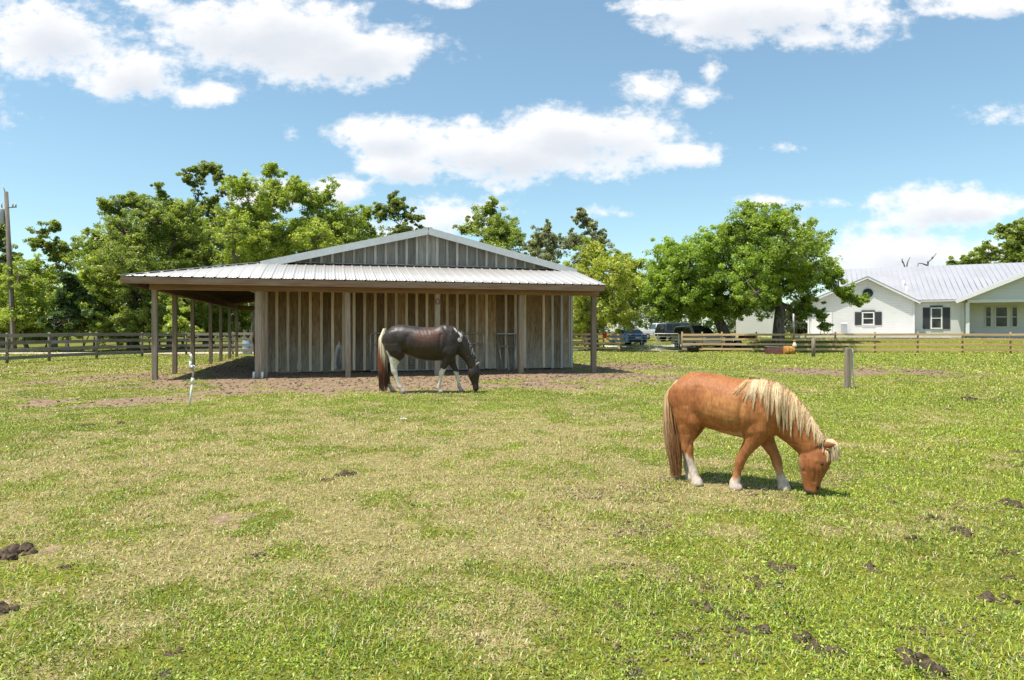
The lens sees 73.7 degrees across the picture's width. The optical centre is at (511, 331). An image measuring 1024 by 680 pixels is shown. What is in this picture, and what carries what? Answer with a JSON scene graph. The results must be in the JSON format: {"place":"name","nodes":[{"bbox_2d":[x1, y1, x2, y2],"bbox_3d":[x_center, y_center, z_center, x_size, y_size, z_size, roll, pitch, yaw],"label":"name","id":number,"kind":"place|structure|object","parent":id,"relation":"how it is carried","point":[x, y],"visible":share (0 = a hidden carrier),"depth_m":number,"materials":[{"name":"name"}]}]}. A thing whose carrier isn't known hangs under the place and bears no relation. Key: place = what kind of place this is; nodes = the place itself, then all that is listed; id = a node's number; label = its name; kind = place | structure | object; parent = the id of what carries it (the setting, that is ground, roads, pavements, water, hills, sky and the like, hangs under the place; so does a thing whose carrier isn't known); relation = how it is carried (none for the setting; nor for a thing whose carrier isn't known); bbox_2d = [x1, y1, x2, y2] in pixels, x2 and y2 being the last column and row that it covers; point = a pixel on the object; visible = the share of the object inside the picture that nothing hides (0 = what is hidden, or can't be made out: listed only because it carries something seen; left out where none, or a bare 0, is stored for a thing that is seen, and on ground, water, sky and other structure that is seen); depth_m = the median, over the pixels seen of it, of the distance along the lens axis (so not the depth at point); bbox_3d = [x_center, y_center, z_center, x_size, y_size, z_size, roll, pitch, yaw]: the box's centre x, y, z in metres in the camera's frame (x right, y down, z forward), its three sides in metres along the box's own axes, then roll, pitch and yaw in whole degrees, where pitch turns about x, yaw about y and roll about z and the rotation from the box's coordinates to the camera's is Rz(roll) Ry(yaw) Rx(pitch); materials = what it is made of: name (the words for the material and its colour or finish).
{"place":"outdoors","nodes":[
{"label":"outdoors","id":0,"kind":"place"},
{"bbox_2d":[0,352,253,353],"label":"sandy track","id":1,"kind":"structure","parent":0,"point":[144,353],"depth_m":44.87,"materials":[{"name":"beige sand"}]},
{"bbox_2d":[242,341,251,353],"bbox_3d":[-16.587,0.947,42.800,0.594,0.935,0.600,0,0,0],"label":"plastic drum","id":2,"kind":"object","parent":1,"relation":"on","point":[246,347],"visible":0.48,"depth_m":42.55,"materials":[{"name":"white paint"}]},
{"bbox_2d":[0,331,1023,679],"bbox_3d":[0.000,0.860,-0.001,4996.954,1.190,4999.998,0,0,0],"label":"ground","id":3,"kind":"structure","parent":0,"point":[224,519],"depth_m":4.95,"materials":[{"name":"green plant"}]},
{"bbox_2d":[0,185,16,348],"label":"utility pole","id":4,"kind":"object","parent":3,"relation":"on","point":[4,217],"visible":0.92,"depth_m":45.89,"materials":[{"name":"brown wood"}]},
{"bbox_2d":[0,601,19,615],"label":"dirt clod","id":5,"kind":"object","parent":3,"relation":"on","point":[5,608],"visible":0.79,"depth_m":3.48,"materials":[{"name":"soil"}]},
{"bbox_2d":[0,225,23,347],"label":"bushy tree","id":6,"kind":"object","parent":3,"relation":"on","point":[3,258],"visible":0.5,"depth_m":55.69,"materials":[{"name":"green plant"}]},
{"bbox_2d":[6,554,18,559],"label":"dirt clod","id":7,"kind":"object","parent":3,"relation":"on","point":[11,557],"visible":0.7,"depth_m":4.24,"materials":[{"name":"soil"}]},
{"bbox_2d":[0,542,37,559],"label":"dirt clod","id":8,"kind":"object","parent":3,"relation":"on","point":[16,548],"visible":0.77,"depth_m":4.38,"materials":[{"name":"soil"}]},
{"bbox_2d":[0,253,60,347],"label":"shrub","id":9,"kind":"object","parent":3,"relation":"on","point":[30,308],"visible":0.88,"depth_m":46.91,"materials":[{"name":"green plant"}]},
{"bbox_2d":[0,271,81,340],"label":"background tree","id":10,"kind":"object","parent":3,"relation":"on","point":[52,286],"visible":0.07,"depth_m":73.20,"materials":[{"name":"green plant"}]},
{"bbox_2d":[21,219,86,346],"bbox_3d":[-39.126,-3.967,58.699,4.591,11.168,6.920,0,0,0],"label":"bushy tree","id":11,"kind":"object","parent":3,"relation":"on","point":[59,251],"visible":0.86,"depth_m":57.78,"materials":[{"name":"green plant"}]},
{"bbox_2d":[35,271,110,351],"bbox_3d":[-30.512,-1.179,47.902,3.818,5.832,6.864,0,0,-16],"label":"shrub","id":12,"kind":"object","parent":3,"relation":"on","point":[66,315],"visible":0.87,"depth_m":46.06,"materials":[{"name":"green plant"}]},
{"bbox_2d":[73,311,108,351],"bbox_3d":[-29.629,0.123,47.716,2.984,3.212,2.264,0,0,0],"label":"shrub","id":13,"kind":"object","parent":3,"relation":"on","point":[97,325],"visible":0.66,"depth_m":47.14,"materials":[{"name":"green plant"}]},
{"bbox_2d":[58,250,128,350],"bbox_3d":[-30.066,-2.207,49.934,4.389,7.866,9.022,0,0,0],"label":"shrub","id":14,"kind":"object","parent":3,"relation":"on","point":[90,278],"visible":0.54,"depth_m":49.12,"materials":[{"name":"green plant"}]},
{"bbox_2d":[68,229,126,338],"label":"background tree","id":15,"kind":"object","parent":3,"relation":"on","point":[75,245],"visible":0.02,"depth_m":71.60,"materials":[{"name":"green plant"}]},
{"bbox_2d":[93,304,137,350],"bbox_3d":[-28.122,-0.084,48.371,3.266,3.638,2.338,0,0,0],"label":"shrub","id":16,"kind":"object","parent":3,"relation":"on","point":[125,323],"visible":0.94,"depth_m":48.01,"materials":[{"name":"green plant"}]},
{"bbox_2d":[0,332,252,363],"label":"board fence","id":17,"kind":"object","parent":3,"relation":"on","point":[49,348],"visible":0.52,"depth_m":35.08,"materials":[{"name":"brown wood"}]},
{"bbox_2d":[68,190,185,349],"bbox_3d":[-28.590,-4.710,51.278,7.517,12.857,11.390,0,0,0],"label":"tall tree","id":18,"kind":"object","parent":3,"relation":"on","point":[123,230],"visible":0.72,"depth_m":50.60,"materials":[{"name":"green plant"}]},
{"bbox_2d":[105,216,170,341],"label":"background tree","id":19,"kind":"object","parent":3,"relation":"on","point":[140,240],"visible":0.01,"depth_m":70.83,"materials":[{"name":"green plant"}]},
{"bbox_2d":[134,313,166,349],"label":"shrub","id":20,"kind":"object","parent":3,"relation":"on","point":[161,325],"visible":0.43,"depth_m":49.50,"materials":[{"name":"green plant"}]},
{"bbox_2d":[134,292,189,349],"bbox_3d":[-25.773,-0.869,50.002,3.946,5.198,4.366,0,0,0],"label":"shrub","id":21,"kind":"object","parent":3,"relation":"on","point":[163,303],"visible":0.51,"depth_m":49.46,"materials":[{"name":"green plant"}]},
{"bbox_2d":[152,668,173,679],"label":"dirt clod","id":22,"kind":"object","parent":3,"relation":"on","point":[164,674],"visible":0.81,"depth_m":2.81,"materials":[{"name":"soil"}]},
{"bbox_2d":[112,181,220,347],"bbox_3d":[-28.006,-5.330,55.617,7.104,13.989,14.278,0,0,0],"label":"tall tree","id":23,"kind":"object","parent":3,"relation":"on","point":[178,230],"visible":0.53,"depth_m":54.82,"materials":[{"name":"green plant"}]},
{"bbox_2d":[163,647,185,656],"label":"dirt clod","id":24,"kind":"object","parent":3,"relation":"on","point":[167,653],"visible":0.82,"depth_m":3.00,"materials":[{"name":"soil"}]},
{"bbox_2d":[149,297,208,347],"bbox_3d":[-26.753,-0.990,55.049,4.545,5.315,5.820,0,0,-18],"label":"shrub","id":25,"kind":"object","parent":3,"relation":"on","point":[198,323],"visible":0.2,"depth_m":55.93,"materials":[{"name":"green plant"}]},
{"bbox_2d":[162,305,204,349],"bbox_3d":[-23.149,-0.037,47.143,3.006,3.515,3.093,0,0,17],"label":"shrub","id":26,"kind":"object","parent":3,"relation":"on","point":[183,324],"visible":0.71,"depth_m":46.72,"materials":[{"name":"green plant"}]},
{"bbox_2d":[189,354,195,405],"bbox_3d":[-6.118,0.950,13.040,0.144,1.049,0.106,0,0,0],"label":"standpipe","id":27,"kind":"object","parent":3,"relation":"on","point":[192,367],"visible":0.97,"depth_m":13.04,"materials":[{"name":"white plastic"}]},
{"bbox_2d":[162,160,230,343],"bbox_3d":[-26.911,-6.859,59.030,5.833,16.847,8.502,0,0,0],"label":"tall tree","id":28,"kind":"object","parent":3,"relation":"on","point":[206,169],"visible":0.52,"depth_m":59.82,"materials":[{"name":"green plant"}]},
{"bbox_2d":[169,217,224,341],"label":"background tree","id":29,"kind":"object","parent":3,"relation":"on","point":[208,263],"visible":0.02,"depth_m":74.51,"materials":[{"name":"green plant"}]},
{"bbox_2d":[196,303,227,343],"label":"shrub","id":30,"kind":"object","parent":3,"relation":"on","point":[216,325],"visible":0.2,"depth_m":59.94,"materials":[{"name":"green plant"}]},
{"bbox_2d":[197,303,251,343],"bbox_3d":[-25.919,-1.264,61.398,4.477,5.580,7.707,0,0,28],"label":"shrub","id":31,"kind":"object","parent":3,"relation":"on","point":[244,325],"visible":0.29,"depth_m":61.50,"materials":[{"name":"green plant"}]},
{"bbox_2d":[209,221,294,337],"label":"background tree","id":32,"kind":"object","parent":3,"relation":"on","point":[246,331],"visible":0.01,"depth_m":73.71,"materials":[{"name":"green plant"}]},
{"bbox_2d":[252,331,254,360],"bbox_3d":[-11.425,0.637,31.557,0.625,1.570,2.256,0,0,-2],"label":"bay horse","id":33,"kind":"object","parent":3,"relation":"on","point":[253,338],"visible":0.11,"depth_m":30.58},
{"bbox_2d":[201,161,313,348],"bbox_3d":[-19.975,-5.823,55.123,8.630,15.010,13.519,0,0,-20],"label":"tall tree","id":34,"kind":"object","parent":3,"relation":"on","point":[243,219],"visible":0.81,"depth_m":52.11,"materials":[{"name":"green plant"}]},
{"bbox_2d":[282,174,371,253],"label":"tall tree","id":35,"kind":"object","parent":3,"relation":"on","point":[319,232],"visible":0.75,"depth_m":55.88,"materials":[{"name":"green plant"}]},
{"bbox_2d":[335,470,356,476],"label":"dirt clod","id":36,"kind":"object","parent":3,"relation":"on","point":[342,473],"visible":0.75,"depth_m":6.80,"materials":[{"name":"soil"}]},
{"bbox_2d":[117,227,605,379],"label":"barn","id":37,"kind":"structure","parent":3,"relation":"on","point":[330,309],"depth_m":23.66,"materials":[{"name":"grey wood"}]},
{"bbox_2d":[339,205,385,244],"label":"tall tree","id":38,"kind":"object","parent":3,"relation":"on","point":[372,232],"visible":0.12,"depth_m":62.77,"materials":[{"name":"green plant"}]},
{"bbox_2d":[371,190,425,234],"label":"tall tree","id":39,"kind":"object","parent":3,"relation":"on","point":[395,206],"visible":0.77,"depth_m":59.63,"materials":[{"name":"green plant"}]},
{"bbox_2d":[370,332,484,370],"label":"tube gate","id":40,"kind":"structure","parent":3,"relation":"on","point":[411,369],"depth_m":24.20,"materials":[{"name":"grey metal"}]},
{"bbox_2d":[378,325,479,393],"bbox_3d":[-1.911,0.633,15.723,2.354,1.581,0.630,0,0,-1],"label":"pinto horse","id":41,"kind":"object","parent":3,"relation":"on","point":[445,344],"visible":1,"depth_m":15.54},
{"bbox_2d":[73,301,807,338],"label":"distant woods","id":42,"kind":"object","parent":3,"relation":"on","point":[731,323],"visible":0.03,"depth_m":126.98,"materials":[{"name":"green plant"}]},
{"bbox_2d":[452,195,529,254],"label":"broad tree","id":43,"kind":"object","parent":3,"relation":"on","point":[498,230],"visible":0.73,"depth_m":57.26,"materials":[{"name":"green plant"}]},
{"bbox_2d":[497,333,515,369],"bbox_3d":[-0.153,0.793,24.920,0.748,1.492,0.072,0,-14,-15],"label":"leaning rack","id":44,"kind":"object","parent":3,"relation":"on","point":[507,346],"visible":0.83,"depth_m":24.93,"materials":[{"name":"grey metal"}]},
{"bbox_2d":[1,363,1023,665],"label":"soil crumbs","id":45,"kind":"object","parent":3,"relation":"on","point":[935,615],"visible":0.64,"depth_m":6.69,"materials":[{"name":"brown soil"}]},
{"bbox_2d":[518,218,570,263],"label":"broad tree","id":46,"kind":"object","parent":3,"relation":"on","point":[538,241],"visible":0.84,"depth_m":64.86,"materials":[{"name":"green plant"}]},
{"bbox_2d":[558,207,616,344],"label":"broad tree","id":47,"kind":"object","parent":3,"relation":"on","point":[574,239],"visible":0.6,"depth_m":61.44,"materials":[{"name":"green plant"}]},
{"bbox_2d":[573,332,621,350],"bbox_3d":[4.519,0.795,49.823,6.933,1.463,0.459,0,0,14],"label":"board fence","id":48,"kind":"object","parent":3,"relation":"on","point":[603,343],"visible":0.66,"depth_m":49.36,"materials":[{"name":"brown wood"}]},
{"bbox_2d":[623,333,678,350],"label":"pasture gate","id":49,"kind":"structure","parent":48,"relation":"attached to","point":[657,342],"depth_m":47.85,"materials":[{"name":"grey metal"}]},
{"bbox_2d":[562,236,639,349],"bbox_3d":[6.191,-2.676,51.344,6.486,8.769,11.074,0,0,0],"label":"broad tree","id":50,"kind":"object","parent":3,"relation":"on","point":[609,306],"visible":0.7,"depth_m":48.87,"materials":[{"name":"green plant"}]},
{"bbox_2d":[609,329,646,345],"bbox_3d":[10.301,0.518,60.960,1.850,1.459,4.557,0,0,-14],"label":"hatchback","id":51,"kind":"object","parent":3,"relation":"on","point":[625,342],"visible":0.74,"depth_m":59.39,"materials":[{"name":"blue paint"}]},
{"bbox_2d":[602,250,657,328],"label":"broad tree","id":52,"kind":"object","parent":3,"relation":"on","point":[633,289],"visible":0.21,"depth_m":55.79,"materials":[{"name":"green plant"}]},
{"bbox_2d":[620,663,643,679],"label":"dirt clod","id":53,"kind":"object","parent":3,"relation":"on","point":[635,674],"visible":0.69,"depth_m":2.82,"materials":[{"name":"soil"}]},
{"bbox_2d":[641,323,658,338],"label":"pickup truck","id":54,"kind":"object","parent":3,"relation":"on","point":[653,327],"visible":0.15,"depth_m":78.89,"materials":[{"name":"white paint"}]},
{"bbox_2d":[655,323,691,340],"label":"suv","id":55,"kind":"object","parent":3,"relation":"on","point":[664,327],"visible":0.37,"depth_m":66.82,"materials":[{"name":"grey paint"}]},
{"bbox_2d":[670,633,696,644],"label":"dirt clod","id":56,"kind":"object","parent":3,"relation":"on","point":[681,636],"visible":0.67,"depth_m":3.14,"materials":[{"name":"soil"}]},
{"bbox_2d":[686,347,700,352],"bbox_3d":[12.201,1.251,46.000,0.855,0.340,0.855,0,0,45],"label":"water tub","id":57,"kind":"object","parent":3,"relation":"on","point":[692,349],"visible":0.91,"depth_m":45.73,"materials":[{"name":"black rubber"}]},
{"bbox_2d":[671,326,724,350],"bbox_3d":[13.960,0.498,51.485,2.030,1.860,4.990,0,0,-12],"label":"suv","id":58,"kind":"object","parent":3,"relation":"on","point":[675,339],"visible":0.62,"depth_m":50.76,"materials":[{"name":"grey paint"}]},
{"bbox_2d":[689,600,717,612],"bbox_3d":[0.986,1.417,3.506,0.150,0.060,0.133,0,0,12],"label":"dirt clod","id":59,"kind":"object","parent":3,"relation":"on","point":[707,607],"visible":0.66,"depth_m":3.51,"materials":[{"name":"soil"}]},
{"bbox_2d":[700,584,716,592],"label":"dirt clod","id":60,"kind":"object","parent":3,"relation":"on","point":[703,588],"visible":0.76,"depth_m":3.76,"materials":[{"name":"soil"}]},
{"bbox_2d":[633,224,794,347],"bbox_3d":[13.746,-3.085,51.057,8.500,9.494,15.774,0,0,-8],"label":"oak tree","id":61,"kind":"object","parent":3,"relation":"on","point":[671,290],"visible":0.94,"depth_m":49.12,"materials":[{"name":"green plant"}]},
{"bbox_2d":[723,609,750,620],"bbox_3d":[1.113,1.422,3.405,0.124,0.046,0.116,0,0,-23],"label":"dirt clod","id":62,"kind":"object","parent":3,"relation":"on","point":[726,612],"visible":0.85,"depth_m":3.38,"materials":[{"name":"soil"}]},
{"bbox_2d":[732,335,769,347],"bbox_3d":[17.559,0.718,52.018,4.204,1.025,1.940,0,0,-2],"label":"utility trailer","id":63,"kind":"object","parent":3,"relation":"on","point":[738,341],"visible":0.23,"depth_m":51.28,"materials":[{"name":"grey paint"}]},
{"bbox_2d":[663,372,840,494],"bbox_3d":[2.105,0.903,6.148,1.542,1.045,0.464,0,0,32],"label":"chestnut pony","id":64,"kind":"object","parent":3,"relation":"on","point":[755,413],"visible":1,"depth_m":6.02,"materials":[{"name":"brown"}]},
{"bbox_2d":[732,622,772,636],"bbox_3d":[1.141,1.416,3.233,0.186,0.063,0.139,0,0,-6],"label":"dirt clod","id":65,"kind":"object","parent":3,"relation":"on","point":[766,627],"visible":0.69,"depth_m":3.22,"materials":[{"name":"soil"}]},
{"bbox_2d":[736,308,774,336],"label":"white outbuilding","id":66,"kind":"structure","parent":3,"relation":"on","point":[750,324],"depth_m":61.35,"materials":[{"name":"white paint"}]},
{"bbox_2d":[754,581,785,590],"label":"dirt clod","id":67,"kind":"object","parent":3,"relation":"on","point":[757,584],"visible":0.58,"depth_m":3.78,"materials":[{"name":"soil"}]},
{"bbox_2d":[765,346,782,353],"bbox_3d":[16.301,1.176,42.678,1.030,0.512,0.555,0,0,4],"label":"metal trough","id":68,"kind":"object","parent":3,"relation":"on","point":[772,349],"visible":0.84,"depth_m":42.41,"materials":[{"name":"red metal"}]},
{"bbox_2d":[766,561,795,574],"bbox_3d":[1.617,1.417,4.083,0.169,0.065,0.211,0,0,-7],"label":"dirt clod","id":69,"kind":"object","parent":3,"relation":"on","point":[776,568],"visible":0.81,"depth_m":4.07,"materials":[{"name":"soil"}]},
{"bbox_2d":[706,198,869,346],"bbox_3d":[18.569,-4.105,48.492,12.298,10.924,10.882,0,0,-42],"label":"oak tree","id":70,"kind":"object","parent":3,"relation":"on","point":[800,271],"visible":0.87,"depth_m":47.19,"materials":[{"name":"green plant"}]},
{"bbox_2d":[782,346,795,353],"bbox_3d":[17.161,1.181,42.304,0.670,0.559,0.560,0,0,-6],"label":"rusted drum","id":71,"kind":"object","parent":3,"relation":"on","point":[789,350],"visible":0.88,"depth_m":42.09,"materials":[{"name":"orange metal"}]},
{"bbox_2d":[784,293,811,333],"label":"tree","id":72,"kind":"object","parent":3,"relation":"on","point":[801,327],"visible":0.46,"depth_m":73.52,"materials":[{"name":"green plant"}]},
{"bbox_2d":[811,338,815,356],"bbox_3d":[16.721,0.947,37.879,0.209,1.130,0.220,0,0,0],"label":"wooden post","id":73,"kind":"object","parent":3,"relation":"on","point":[813,351],"visible":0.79,"depth_m":37.81,"materials":[{"name":"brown wood"}]},
{"bbox_2d":[792,631,835,653],"bbox_3d":[1.355,1.420,3.080,0.142,0.061,0.202,0,0,-29],"label":"dirt clod","id":74,"kind":"object","parent":3,"relation":"on","point":[812,640],"visible":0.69,"depth_m":3.09,"materials":[{"name":"soil"}]},
{"bbox_2d":[815,645,848,657],"bbox_3d":[1.406,1.422,3.011,0.125,0.042,0.086,0,0,-13],"label":"dirt clod","id":75,"kind":"object","parent":3,"relation":"on","point":[835,647],"visible":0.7,"depth_m":3.01,"materials":[{"name":"soil"}]},
{"bbox_2d":[844,348,851,388],"bbox_3d":[8.372,0.992,17.024,0.166,1.173,0.135,0,0,0],"label":"wooden post","id":76,"kind":"object","parent":3,"relation":"on","point":[847,367],"visible":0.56,"depth_m":16.96,"materials":[{"name":"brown wood"}]},
{"bbox_2d":[852,348,854,387],"bbox_3d":[8.505,0.949,17.019,0.097,1.058,0.044,0,0,0],"label":"water pipe","id":77,"kind":"object","parent":76,"relation":"attached to","point":[853,369],"visible":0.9,"depth_m":17.01,"materials":[{"name":"white plastic"}]},
{"bbox_2d":[681,332,1023,352],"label":"board fence","id":78,"kind":"object","parent":3,"relation":"on","point":[963,339],"visible":0.91,"depth_m":44.87,"materials":[{"name":"brown wood"}]},
{"bbox_2d":[792,335,950,337],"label":"concrete slab","id":79,"kind":"structure","parent":3,"relation":"on","point":[852,336],"depth_m":53.17,"materials":[{"name":"beige concrete"}]},
{"bbox_2d":[841,323,847,332],"bbox_3d":[27.915,-0.260,57.398,0.500,0.960,0.360,0,0,24],"label":"electric meter cabinet","id":80,"kind":"object","parent":79,"relation":"on","point":[843,327],"visible":0.84,"depth_m":57.26,"materials":[{"name":"white metal"}]},
{"bbox_2d":[864,562,881,572],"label":"dirt clod","id":81,"kind":"object","parent":3,"relation":"on","point":[870,566],"visible":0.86,"depth_m":4.07,"materials":[{"name":"soil"}]},
{"bbox_2d":[898,623,926,632],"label":"dirt clod","id":82,"kind":"object","parent":3,"relation":"on","point":[912,630],"visible":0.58,"depth_m":3.24,"materials":[{"name":"soil"}]},
{"bbox_2d":[808,262,1023,337],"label":"house","id":83,"kind":"structure","parent":3,"relation":"on","point":[987,298],"depth_m":56.76,"materials":[{"name":"white paint"}]},
{"bbox_2d":[812,312,831,333],"bbox_3d":[26.540,-0.680,58.519,1.599,1.900,0.050,0,0,24],"label":"garage door","id":84,"kind":"structure","parent":83,"relation":"in","point":[815,330],"depth_m":58.60,"materials":[{"name":"white paint"}]},
{"bbox_2d":[862,312,874,324],"bbox_3d":[29.768,-1.071,57.066,0.963,1.089,0.090,0,0,24],"label":"window","id":85,"kind":"structure","parent":83,"relation":"in","point":[867,317],"depth_m":57.08,"materials":[{"name":"white paint"}]},
{"bbox_2d":[930,307,942,328],"bbox_3d":[34.919,-1.081,56.195,0.873,1.759,0.090,0,0,24],"label":"window","id":86,"kind":"structure","parent":83,"relation":"in","point":[936,313],"depth_m":56.21,"materials":[{"name":"white paint"}]},
{"bbox_2d":[985,306,991,327],"bbox_3d":[39.284,-1.188,56.331,0.501,1.761,0.090,0,0,24],"label":"window","id":87,"kind":"structure","parent":83,"relation":"in","point":[988,309],"depth_m":56.34,"materials":[{"name":"grey glass"}]},
{"bbox_2d":[994,306,1008,327],"bbox_3d":[40.111,-1.183,55.964,0.975,1.753,0.090,0,0,24],"label":"window","id":88,"kind":"structure","parent":83,"relation":"in","point":[1001,312],"depth_m":55.97,"materials":[{"name":"grey glass"}]},
{"bbox_2d":[1011,306,1017,327],"bbox_3d":[40.923,-1.173,55.603,0.490,1.739,0.090,0,0,24],"label":"window","id":89,"kind":"structure","parent":83,"relation":"in","point":[1014,309],"depth_m":55.62,"materials":[{"name":"grey glass"}]},
{"bbox_2d":[894,647,946,675],"bbox_3d":[1.733,1.413,2.912,0.164,0.077,0.207,0,0,10],"label":"dirt clod","id":90,"kind":"object","parent":3,"relation":"on","point":[934,666],"visible":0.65,"depth_m":2.88,"materials":[{"name":"soil"}]},
{"bbox_2d":[920,514,944,520],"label":"dirt clod","id":91,"kind":"object","parent":3,"relation":"on","point":[932,516],"visible":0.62,"depth_m":5.13,"materials":[{"name":"soil"}]},
{"bbox_2d":[917,661,952,679],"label":"dirt clod","id":92,"kind":"object","parent":3,"relation":"on","point":[924,666],"visible":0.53,"depth_m":2.82,"materials":[{"name":"soil"}]},
{"bbox_2d":[949,526,974,536],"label":"dirt clod","id":93,"kind":"object","parent":3,"relation":"on","point":[964,532],"visible":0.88,"depth_m":4.81,"materials":[{"name":"soil"}]},
{"bbox_2d":[945,254,1000,264],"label":"tree","id":94,"kind":"object","parent":3,"relation":"on","point":[951,261],"visible":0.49,"depth_m":87.80,"materials":[{"name":"green plant"}]},
{"bbox_2d":[963,217,1023,263],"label":"tree","id":95,"kind":"object","parent":3,"relation":"on","point":[1012,246],"visible":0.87,"depth_m":83.20,"materials":[{"name":"green plant"}]},
{"bbox_2d":[976,591,1021,604],"bbox_3d":[2.562,1.420,3.608,0.189,0.062,0.140,0,0,3],"label":"dirt clod","id":96,"kind":"object","parent":3,"relation":"on","point":[992,598],"visible":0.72,"depth_m":3.60,"materials":[{"name":"soil"}]},
{"bbox_2d":[994,548,1019,554],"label":"dirt clod","id":97,"kind":"object","parent":3,"relation":"on","point":[1007,551],"visible":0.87,"depth_m":4.36,"materials":[{"name":"soil"}]},
{"bbox_2d":[1000,498,1023,508],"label":"dirt clod","id":98,"kind":"object","parent":3,"relation":"on","point":[1019,504],"visible":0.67,"depth_m":5.56,"materials":[{"name":"soil"}]},
{"bbox_2d":[1000,575,1023,581],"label":"dirt clod","id":99,"kind":"object","parent":3,"relation":"on","point":[1010,577],"visible":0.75,"depth_m":3.92,"materials":[{"name":"soil"}]},
{"bbox_2d":[0,0,1023,330],"label":"sky","id":100,"kind":"structure","parent":0,"point":[897,126],"materials":[{"name":"blue"}]},
{"bbox_2d":[573,348,679,350],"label":"gravel road","id":101,"kind":"structure","parent":0,"point":[626,350],"depth_m":49.92,"materials":[{"name":"beige gravel"}]},
{"bbox_2d":[604,336,769,346],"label":"driveway","id":102,"kind":"structure","parent":0,"point":[650,346],"depth_m":58.65,"materials":[{"name":"beige gravel"}]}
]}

